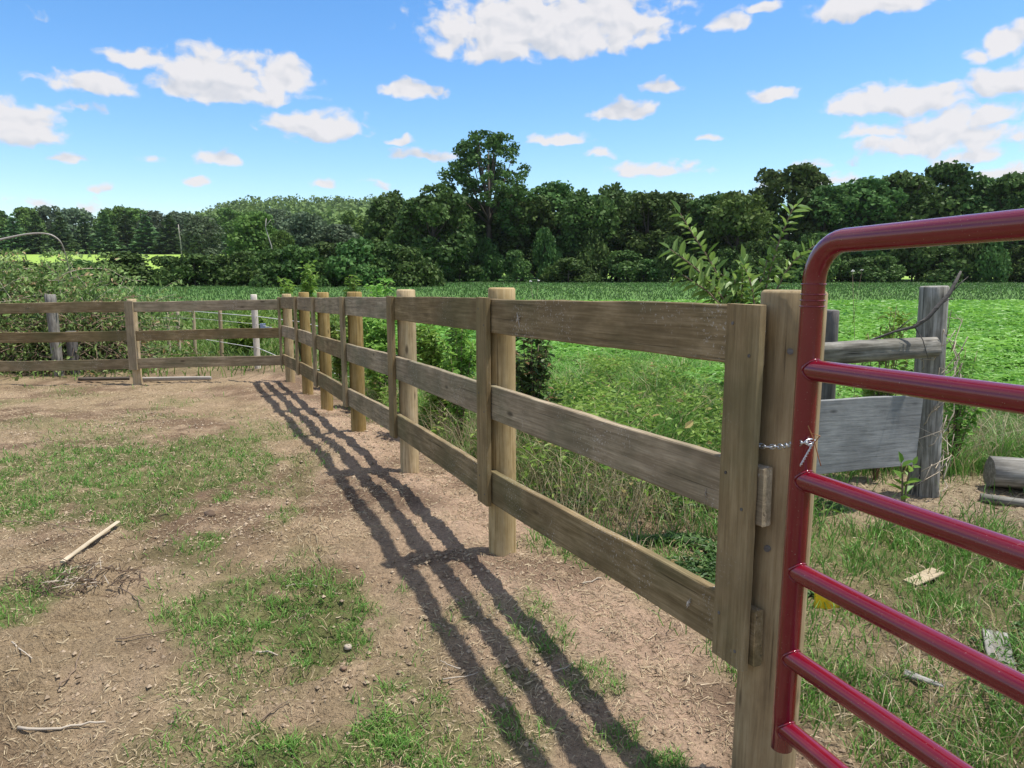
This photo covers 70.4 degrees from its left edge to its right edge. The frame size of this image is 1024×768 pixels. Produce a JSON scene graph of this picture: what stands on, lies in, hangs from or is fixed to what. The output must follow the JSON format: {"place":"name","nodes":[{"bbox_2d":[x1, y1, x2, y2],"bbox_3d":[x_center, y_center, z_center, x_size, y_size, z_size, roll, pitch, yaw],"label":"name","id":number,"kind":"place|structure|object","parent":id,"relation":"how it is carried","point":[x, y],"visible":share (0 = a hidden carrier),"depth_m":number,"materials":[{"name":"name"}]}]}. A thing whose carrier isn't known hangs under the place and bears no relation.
{"place":"outdoors","nodes":[
{"label":"outdoors","id":0,"kind":"place"},
{"bbox_2d":[2,300,348,379],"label":"pasture grass","id":1,"kind":"structure","parent":0,"point":[226,316],"depth_m":18.95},
{"bbox_2d":[0,383,693,767],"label":"grass","id":2,"kind":"structure","parent":0,"point":[388,737],"depth_m":3.50,"materials":[{"name":"plant"}]},
{"bbox_2d":[0,252,1023,767],"bbox_3d":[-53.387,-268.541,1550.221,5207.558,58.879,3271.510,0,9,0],"label":"ground","id":3,"kind":"structure","parent":0,"point":[60,612],"depth_m":3.63,"materials":[{"name":"soil"}]},
{"bbox_2d":[0,213,36,253],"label":"pine tree","id":4,"kind":"object","parent":3,"relation":"on","point":[16,244],"visible":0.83,"depth_m":258.57,"materials":[{"name":"green plant"}]},
{"bbox_2d":[6,206,53,248],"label":"broadleaf tree","id":5,"kind":"object","parent":3,"relation":"on","point":[22,214],"visible":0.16,"depth_m":287.93,"materials":[{"name":"green plant"}]},
{"bbox_2d":[21,212,51,253],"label":"pine tree","id":6,"kind":"object","parent":3,"relation":"on","point":[36,238],"visible":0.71,"depth_m":261.41,"materials":[{"name":"green plant"}]},
{"bbox_2d":[44,294,64,376],"bbox_3d":[-8.335,-0.832,13.235,0.205,1.597,0.195,0,9,0],"label":"old post","id":7,"kind":"object","parent":3,"relation":"on","point":[53,326],"visible":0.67,"depth_m":13.16,"materials":[{"name":"grey wood"}]},
{"bbox_2d":[36,212,84,253],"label":"pine tree","id":8,"kind":"object","parent":3,"relation":"on","point":[62,237],"visible":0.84,"depth_m":256.55,"materials":[{"name":"green plant"}]},
{"bbox_2d":[50,207,98,253],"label":"broadleaf tree","id":9,"kind":"object","parent":3,"relation":"on","point":[72,216],"visible":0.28,"depth_m":293.87,"materials":[{"name":"green plant"}]},
{"bbox_2d":[1,557,150,597],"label":"root clump","id":10,"kind":"object","parent":3,"relation":"on","point":[76,578],"visible":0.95,"depth_m":3.90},
{"bbox_2d":[69,213,98,253],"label":"pine tree","id":11,"kind":"object","parent":3,"relation":"on","point":[83,239],"visible":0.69,"depth_m":266.89,"materials":[{"name":"green plant"}]},
{"bbox_2d":[0,294,205,380],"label":"brush heap","id":12,"kind":"object","parent":3,"relation":"on","point":[120,344],"visible":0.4,"depth_m":13.82,"materials":[{"name":"green plant"}]},
{"bbox_2d":[86,211,126,253],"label":"pine tree","id":13,"kind":"object","parent":3,"relation":"on","point":[109,241],"visible":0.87,"depth_m":256.41,"materials":[{"name":"green plant"}]},
{"bbox_2d":[0,247,216,371],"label":"brush heap","id":14,"kind":"object","parent":3,"relation":"on","point":[74,290],"visible":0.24,"depth_m":14.71,"materials":[{"name":"green plant"}]},
{"bbox_2d":[90,250,157,286],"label":"bush","id":15,"kind":"object","parent":3,"relation":"on","point":[128,260],"visible":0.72,"depth_m":85.33,"materials":[{"name":"green plant"}]},
{"bbox_2d":[0,312,248,376],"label":"brush heap","id":16,"kind":"object","parent":3,"relation":"on","point":[101,328],"visible":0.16,"depth_m":14.25,"materials":[{"name":"green plant"}]},
{"bbox_2d":[108,210,141,253],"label":"pine tree","id":17,"kind":"object","parent":3,"relation":"on","point":[126,237],"visible":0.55,"depth_m":266.13,"materials":[{"name":"green plant"}]},
{"bbox_2d":[0,299,279,384],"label":"board fence","id":18,"kind":"object","parent":3,"relation":"on","point":[132,335],"visible":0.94,"depth_m":12.09,"materials":[{"name":"brown wood"}]},
{"bbox_2d":[125,212,163,253],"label":"pine tree","id":19,"kind":"object","parent":3,"relation":"on","point":[141,242],"visible":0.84,"depth_m":264.53,"materials":[{"name":"green plant"}]},
{"bbox_2d":[151,215,187,253],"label":"pine tree","id":20,"kind":"object","parent":3,"relation":"on","point":[172,246],"visible":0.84,"depth_m":259.93,"materials":[{"name":"green plant"}]},
{"bbox_2d":[138,255,201,285],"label":"bush","id":21,"kind":"object","parent":3,"relation":"on","point":[164,261],"visible":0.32,"depth_m":87.00,"materials":[{"name":"green plant"}]},
{"bbox_2d":[153,252,220,286],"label":"bush","id":22,"kind":"object","parent":3,"relation":"on","point":[187,262],"visible":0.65,"depth_m":85.50,"materials":[{"name":"green plant"}]},
{"bbox_2d":[175,215,227,255],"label":"broadleaf tree","id":23,"kind":"object","parent":3,"relation":"on","point":[197,233],"visible":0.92,"depth_m":198.41,"materials":[{"name":"green plant"}]},
{"bbox_2d":[10,193,419,247],"bbox_3d":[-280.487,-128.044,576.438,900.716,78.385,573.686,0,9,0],"label":"hill forest","id":24,"kind":"object","parent":3,"relation":"on","point":[331,211],"visible":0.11,"depth_m":588.78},
{"bbox_2d":[187,254,253,285],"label":"bush","id":25,"kind":"object","parent":3,"relation":"on","point":[223,260],"visible":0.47,"depth_m":87.01,"materials":[{"name":"green plant"}]},
{"bbox_2d":[206,249,266,286],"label":"bush","id":26,"kind":"object","parent":3,"relation":"on","point":[239,271],"visible":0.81,"depth_m":86.32,"materials":[{"name":"green plant"}]},
{"bbox_2d":[214,310,275,353],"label":"shrub","id":27,"kind":"object","parent":3,"relation":"on","point":[245,342],"visible":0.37,"depth_m":16.89,"materials":[{"name":"green plant"}]},
{"bbox_2d":[222,211,279,265],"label":"broadleaf tree","id":28,"kind":"object","parent":3,"relation":"on","point":[251,235],"visible":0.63,"depth_m":114.70,"materials":[{"name":"green plant"}]},
{"bbox_2d":[166,311,348,376],"bbox_3d":[-5.840,-0.899,15.022,9.551,1.240,0.519,8,12,42],"label":"wire fence","id":29,"kind":"object","parent":3,"relation":"on","point":[220,324],"visible":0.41,"depth_m":15.38,"materials":[{"name":"grey metal"}]},
{"bbox_2d":[246,247,307,287],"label":"bush","id":30,"kind":"object","parent":3,"relation":"on","point":[263,278],"visible":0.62,"depth_m":81.40,"materials":[{"name":"green plant"}]},
{"bbox_2d":[263,229,295,249],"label":"broadleaf tree","id":31,"kind":"object","parent":3,"relation":"on","point":[281,241],"visible":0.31,"depth_m":109.19,"materials":[{"name":"green plant"}]},
{"bbox_2d":[271,260,317,356],"bbox_3d":[-4.712,-1.614,15.875,1.067,2.189,1.144,-3,9,-17],"label":"shrub","id":32,"kind":"object","parent":3,"relation":"on","point":[308,282],"visible":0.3,"depth_m":15.83,"materials":[{"name":"green plant"}]},
{"bbox_2d":[260,244,336,286],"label":"bush","id":33,"kind":"object","parent":3,"relation":"on","point":[291,256],"visible":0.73,"depth_m":81.66,"materials":[{"name":"green plant"}]},
{"bbox_2d":[277,211,333,278],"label":"broadleaf tree","id":34,"kind":"object","parent":3,"relation":"on","point":[301,229],"visible":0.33,"depth_m":130.06,"materials":[{"name":"green plant"}]},
{"bbox_2d":[314,223,360,261],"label":"broadleaf tree","id":35,"kind":"object","parent":3,"relation":"on","point":[335,233],"visible":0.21,"depth_m":126.11,"materials":[{"name":"green plant"}]},
{"bbox_2d":[330,314,348,382],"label":"shrub","id":36,"kind":"object","parent":3,"relation":"on","point":[336,361],"visible":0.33,"depth_m":11.60,"materials":[{"name":"green plant"}]},
{"bbox_2d":[323,236,390,286],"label":"bush","id":37,"kind":"object","parent":3,"relation":"on","point":[351,251],"visible":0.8,"depth_m":82.61,"materials":[{"name":"green plant"}]},
{"bbox_2d":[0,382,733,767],"bbox_3d":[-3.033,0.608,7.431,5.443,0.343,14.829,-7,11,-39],"label":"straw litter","id":38,"kind":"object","parent":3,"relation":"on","point":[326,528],"visible":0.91,"depth_m":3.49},
{"bbox_2d":[359,197,397,276],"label":"cedar tree","id":39,"kind":"object","parent":3,"relation":"on","point":[377,228],"visible":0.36,"depth_m":114.32,"materials":[{"name":"green plant"}]},
{"bbox_2d":[363,317,397,402],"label":"shrub","id":40,"kind":"object","parent":3,"relation":"on","point":[377,342],"visible":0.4,"depth_m":9.56,"materials":[{"name":"green plant"}]},
{"bbox_2d":[363,277,397,346],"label":"shrub","id":41,"kind":"object","parent":3,"relation":"on","point":[379,287],"visible":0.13,"depth_m":12.86,"materials":[{"name":"green plant"}]},
{"bbox_2d":[360,241,417,284],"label":"bush","id":42,"kind":"object","parent":3,"relation":"on","point":[386,248],"visible":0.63,"depth_m":84.02,"materials":[{"name":"green plant"}]},
{"bbox_2d":[362,189,430,251],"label":"broadleaf tree","id":43,"kind":"object","parent":3,"relation":"on","point":[393,200],"visible":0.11,"depth_m":135.72,"materials":[{"name":"green plant"}]},
{"bbox_2d":[382,246,446,286],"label":"bush","id":44,"kind":"object","parent":3,"relation":"on","point":[424,272],"visible":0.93,"depth_m":82.63,"materials":[{"name":"green plant"}]},
{"bbox_2d":[386,183,478,277],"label":"broadleaf tree","id":45,"kind":"object","parent":3,"relation":"on","point":[409,228],"visible":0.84,"depth_m":107.58,"materials":[{"name":"green plant"}]},
{"bbox_2d":[416,323,475,426],"bbox_3d":[-0.675,-0.113,7.534,0.827,1.384,0.648,0,9,0],"label":"shrub","id":46,"kind":"object","parent":3,"relation":"on","point":[428,342],"visible":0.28,"depth_m":7.46,"materials":[{"name":"green plant"}]},
{"bbox_2d":[439,327,475,446],"bbox_3d":[-0.510,0.001,6.865,0.395,1.283,0.332,-4,10,-24],"label":"shrub","id":47,"kind":"object","parent":3,"relation":"on","point":[464,362],"visible":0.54,"depth_m":6.84,"materials":[{"name":"green plant"}]},
{"bbox_2d":[438,256,483,281],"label":"bush","id":48,"kind":"object","parent":3,"relation":"on","point":[469,270],"visible":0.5,"depth_m":113.50,"materials":[{"name":"green plant"}]},
{"bbox_2d":[436,200,494,280],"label":"broadleaf tree","id":49,"kind":"object","parent":3,"relation":"on","point":[480,232],"visible":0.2,"depth_m":120.22,"materials":[{"name":"green plant"}]},
{"bbox_2d":[437,129,538,280],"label":"broadleaf tree","id":50,"kind":"object","parent":3,"relation":"on","point":[492,176],"visible":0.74,"depth_m":115.22,"materials":[{"name":"green plant"}]},
{"bbox_2d":[472,236,504,281],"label":"bush","id":51,"kind":"object","parent":3,"relation":"on","point":[491,261],"visible":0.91,"depth_m":115.08,"materials":[{"name":"green plant"}]},
{"bbox_2d":[0,412,1019,767],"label":"soil crumbs","id":52,"kind":"object","parent":3,"relation":"on","point":[406,660],"visible":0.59,"depth_m":3.52,"materials":[{"name":"soil"}]},
{"bbox_2d":[500,249,533,282],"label":"bush","id":53,"kind":"object","parent":3,"relation":"on","point":[517,263],"visible":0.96,"depth_m":107.99,"materials":[{"name":"green plant"}]},
{"bbox_2d":[491,185,559,280],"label":"broadleaf tree","id":54,"kind":"object","parent":3,"relation":"on","point":[539,210],"visible":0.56,"depth_m":119.03,"materials":[{"name":"green plant"}]},
{"bbox_2d":[515,336,563,445],"bbox_3d":[0.180,0.069,6.359,0.518,1.348,0.520,-5,10,-31],"label":"shrub","id":55,"kind":"object","parent":3,"relation":"on","point":[529,373],"visible":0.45,"depth_m":6.29,"materials":[{"name":"green plant"}]},
{"bbox_2d":[531,226,563,281],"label":"bush","id":56,"kind":"object","parent":3,"relation":"on","point":[545,239],"visible":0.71,"depth_m":113.06,"materials":[{"name":"green plant"}]},
{"bbox_2d":[277,287,827,767],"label":"board fence","id":57,"kind":"object","parent":3,"relation":"on","point":[739,481],"visible":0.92,"depth_m":2.78,"materials":[{"name":"brown wood"}]},
{"bbox_2d":[759,438,814,449],"bbox_3d":[0.767,0.169,2.075,0.040,0.103,0.339,-1,9,-4],"label":"chain","id":58,"kind":"object","parent":57,"relation":"attached to","point":[785,445],"visible":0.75,"depth_m":2.07,"materials":[{"name":"metal"}]},
{"bbox_2d":[771,208,1023,767],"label":"metal gate","id":59,"kind":"structure","parent":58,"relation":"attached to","point":[805,482],"depth_m":1.71,"materials":[{"name":"metal"}]},
{"bbox_2d":[526,180,582,277],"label":"broadleaf tree","id":60,"kind":"object","parent":3,"relation":"on","point":[557,192],"visible":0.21,"depth_m":122.71,"materials":[{"name":"green plant"}]},
{"bbox_2d":[538,257,602,282],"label":"bush","id":61,"kind":"object","parent":3,"relation":"on","point":[569,264],"visible":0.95,"depth_m":109.57,"materials":[{"name":"green plant"}]},
{"bbox_2d":[564,227,609,281],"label":"bush","id":62,"kind":"object","parent":3,"relation":"on","point":[590,252],"visible":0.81,"depth_m":112.75,"materials":[{"name":"green plant"}]},
{"bbox_2d":[553,188,621,275],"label":"broadleaf tree","id":63,"kind":"object","parent":3,"relation":"on","point":[584,209],"visible":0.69,"depth_m":114.34,"materials":[{"name":"green plant"}]},
{"bbox_2d":[595,182,644,280],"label":"broadleaf tree","id":64,"kind":"object","parent":3,"relation":"on","point":[622,201],"visible":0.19,"depth_m":121.74,"materials":[{"name":"green plant"}]},
{"bbox_2d":[594,250,652,282],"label":"bush","id":65,"kind":"object","parent":3,"relation":"on","point":[621,264],"visible":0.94,"depth_m":110.66,"materials":[{"name":"green plant"}]},
{"bbox_2d":[364,353,899,518],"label":"tall weeds","id":66,"kind":"object","parent":3,"relation":"on","point":[605,398],"visible":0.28,"depth_m":6.96,"materials":[{"name":"green plant"}]},
{"bbox_2d":[612,189,686,274],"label":"broadleaf tree","id":67,"kind":"object","parent":3,"relation":"on","point":[644,218],"visible":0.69,"depth_m":115.89,"materials":[{"name":"green plant"}]},
{"bbox_2d":[653,235,691,282],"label":"bush","id":68,"kind":"object","parent":3,"relation":"on","point":[666,265],"visible":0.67,"depth_m":110.12,"materials":[{"name":"green plant"}]},
{"bbox_2d":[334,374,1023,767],"bbox_3d":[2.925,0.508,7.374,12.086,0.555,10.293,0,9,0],"label":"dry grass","id":69,"kind":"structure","parent":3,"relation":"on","point":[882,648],"depth_m":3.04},
{"bbox_2d":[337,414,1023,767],"bbox_3d":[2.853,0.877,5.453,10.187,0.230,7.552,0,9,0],"label":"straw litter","id":70,"kind":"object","parent":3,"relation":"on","point":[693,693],"visible":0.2,"depth_m":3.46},
{"bbox_2d":[653,191,711,279],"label":"broadleaf tree","id":71,"kind":"object","parent":3,"relation":"on","point":[682,199],"visible":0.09,"depth_m":121.12,"materials":[{"name":"green plant"}]},
{"bbox_2d":[363,298,1023,418],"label":"crop plants","id":72,"kind":"object","parent":3,"relation":"on","point":[993,330],"visible":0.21,"depth_m":17.07,"materials":[{"name":"green plant"}]},
{"bbox_2d":[681,193,740,259],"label":"broadleaf tree","id":73,"kind":"object","parent":3,"relation":"on","point":[704,203],"visible":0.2,"depth_m":116.53,"materials":[{"name":"green plant"}]},
{"bbox_2d":[703,248,739,279],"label":"bush","id":74,"kind":"object","parent":3,"relation":"on","point":[726,253],"visible":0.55,"depth_m":108.66,"materials":[{"name":"green plant"}]},
{"bbox_2d":[696,190,777,272],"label":"broadleaf tree","id":75,"kind":"object","parent":3,"relation":"on","point":[737,216],"visible":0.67,"depth_m":110.97,"materials":[{"name":"green plant"}]},
{"bbox_2d":[659,197,823,377],"bbox_3d":[1.377,-0.069,4.359,1.102,2.056,0.369,-2,9,-13],"label":"sapling","id":76,"kind":"object","parent":3,"relation":"on","point":[733,286],"visible":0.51,"depth_m":4.22,"materials":[{"name":"green plant"}]},
{"bbox_2d":[729,238,786,282],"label":"bush","id":77,"kind":"object","parent":3,"relation":"on","point":[761,247],"visible":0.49,"depth_m":105.98,"materials":[{"name":"green plant"}]},
{"bbox_2d":[538,476,1023,714],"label":"ground cover","id":78,"kind":"object","parent":3,"relation":"on","point":[707,544],"visible":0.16,"depth_m":4.24,"materials":[{"name":"green plant"}]},
{"bbox_2d":[764,240,808,282],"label":"bush","id":79,"kind":"object","parent":3,"relation":"on","point":[789,247],"visible":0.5,"depth_m":106.97,"materials":[{"name":"green plant"}]},
{"bbox_2d":[747,162,832,254],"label":"broadleaf tree","id":80,"kind":"object","parent":3,"relation":"on","point":[802,180],"visible":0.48,"depth_m":119.62,"materials":[{"name":"green plant"}]},
{"bbox_2d":[786,232,841,282],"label":"bush","id":81,"kind":"object","parent":3,"relation":"on","point":[835,264],"visible":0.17,"depth_m":108.22,"materials":[{"name":"green plant"}]},
{"bbox_2d":[791,183,863,280],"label":"broadleaf tree","id":82,"kind":"object","parent":3,"relation":"on","point":[822,194],"visible":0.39,"depth_m":116.13,"materials":[{"name":"green plant"}]},
{"bbox_2d":[834,257,893,282],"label":"bush","id":83,"kind":"object","parent":3,"relation":"on","point":[858,261],"visible":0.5,"depth_m":111.33,"materials":[{"name":"green plant"}]},
{"bbox_2d":[826,175,908,265],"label":"broadleaf tree","id":84,"kind":"object","parent":3,"relation":"on","point":[868,190],"visible":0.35,"depth_m":116.70,"materials":[{"name":"green plant"}]},
{"bbox_2d":[849,255,906,282],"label":"bush","id":85,"kind":"object","parent":3,"relation":"on","point":[892,271],"visible":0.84,"depth_m":109.21,"materials":[{"name":"green plant"}]},
{"bbox_2d":[816,286,948,497],"bbox_3d":[2.537,0.142,5.143,0.981,1.659,1.667,5,10,29],"label":"old fence","id":86,"kind":"object","parent":3,"relation":"on","point":[861,433],"visible":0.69,"depth_m":5.01,"materials":[{"name":"grey wood"}]},
{"bbox_2d":[870,271,968,357],"bbox_3d":[2.729,-0.474,4.913,0.705,0.579,0.160,0,9,0],"label":"dead branch","id":87,"kind":"object","parent":86,"relation":"on","point":[944,299],"visible":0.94,"depth_m":4.92,"materials":[{"name":"grey wood"}]},
{"bbox_2d":[861,305,911,479],"bbox_3d":[2.903,0.085,5.685,0.438,1.406,0.426,0,9,0],"label":"shrub","id":88,"kind":"object","parent":3,"relation":"on","point":[888,366],"visible":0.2,"depth_m":5.57,"materials":[{"name":"green plant"}]},
{"bbox_2d":[860,169,944,280],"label":"broadleaf tree","id":89,"kind":"object","parent":3,"relation":"on","point":[920,204],"visible":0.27,"depth_m":118.30,"materials":[{"name":"green plant"}]},
{"bbox_2d":[888,452,920,501],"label":"seedling","id":90,"kind":"object","parent":3,"relation":"on","point":[906,489],"visible":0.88,"depth_m":4.64,"materials":[{"name":"green plant"}]},
{"bbox_2d":[887,246,941,281],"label":"bush","id":91,"kind":"object","parent":3,"relation":"on","point":[906,257],"visible":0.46,"depth_m":113.13,"materials":[{"name":"green plant"}]},
{"bbox_2d":[908,310,967,495],"bbox_3d":[3.071,0.163,5.264,0.341,1.407,0.331,-2,9,-10],"label":"vine","id":92,"kind":"object","parent":3,"relation":"on","point":[939,402],"visible":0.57,"depth_m":5.20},
{"bbox_2d":[913,246,982,282],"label":"bush","id":93,"kind":"object","parent":3,"relation":"on","point":[944,271],"visible":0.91,"depth_m":109.01,"materials":[{"name":"green plant"}]},
{"bbox_2d":[923,160,986,253],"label":"broadleaf tree","id":94,"kind":"object","parent":3,"relation":"on","point":[947,177],"visible":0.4,"depth_m":120.92,"materials":[{"name":"green plant"}]},
{"bbox_2d":[942,343,986,468],"bbox_3d":[3.683,0.206,5.990,0.331,1.092,0.334,0,9,0],"label":"shrub","id":95,"kind":"object","parent":3,"relation":"on","point":[958,431],"visible":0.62,"depth_m":5.97,"materials":[{"name":"green plant"}]},
{"bbox_2d":[950,243,992,282],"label":"bush","id":96,"kind":"object","parent":3,"relation":"on","point":[972,250],"visible":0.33,"depth_m":109.05,"materials":[{"name":"green plant"}]},
{"bbox_2d":[937,177,1018,279],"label":"broadleaf tree","id":97,"kind":"object","parent":3,"relation":"on","point":[979,200],"visible":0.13,"depth_m":119.53,"materials":[{"name":"green plant"}]},
{"bbox_2d":[964,242,1012,282],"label":"bush","id":98,"kind":"object","parent":3,"relation":"on","point":[999,264],"visible":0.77,"depth_m":108.25,"materials":[{"name":"green plant"}]},
{"bbox_2d":[973,171,1023,262],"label":"broadleaf tree","id":99,"kind":"object","parent":3,"relation":"on","point":[1010,186],"visible":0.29,"depth_m":115.03,"materials":[{"name":"green plant"}]},
{"bbox_2d":[982,628,1016,669],"bbox_3d":[2.136,1.182,3.182,0.102,0.031,0.360,5,13,28],"label":"plank","id":100,"kind":"object","parent":3,"relation":"on","point":[989,649],"visible":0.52,"depth_m":3.21,"materials":[{"name":"grey wood"}]},
{"bbox_2d":[983,456,1023,490],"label":"log","id":101,"kind":"object","parent":3,"relation":"on","point":[1004,472],"visible":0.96,"depth_m":5.37,"materials":[{"name":"grey wood"}]},
{"bbox_2d":[992,245,1023,282],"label":"bush","id":102,"kind":"object","parent":3,"relation":"on","point":[1016,266],"visible":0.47,"depth_m":109.85,"materials":[{"name":"green plant"}]},
{"bbox_2d":[0,0,1023,225],"label":"sky","id":103,"kind":"structure","parent":0,"point":[164,106],"materials":[{"name":"blue"}]},
{"bbox_2d":[20,281,1023,301],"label":"meadow grass","id":104,"kind":"structure","parent":0,"point":[971,286],"depth_m":67.68,"materials":[{"name":"plant"}]},
{"bbox_2d":[332,345,1023,767],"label":"tall grass","id":105,"kind":"structure","parent":0,"point":[964,469],"depth_m":4.18,"materials":[{"name":"plant"}]},
{"bbox_2d":[335,359,1023,532],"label":"dry grass","id":106,"kind":"structure","parent":0,"point":[639,485],"depth_m":5.30,"materials":[{"name":"plant"}]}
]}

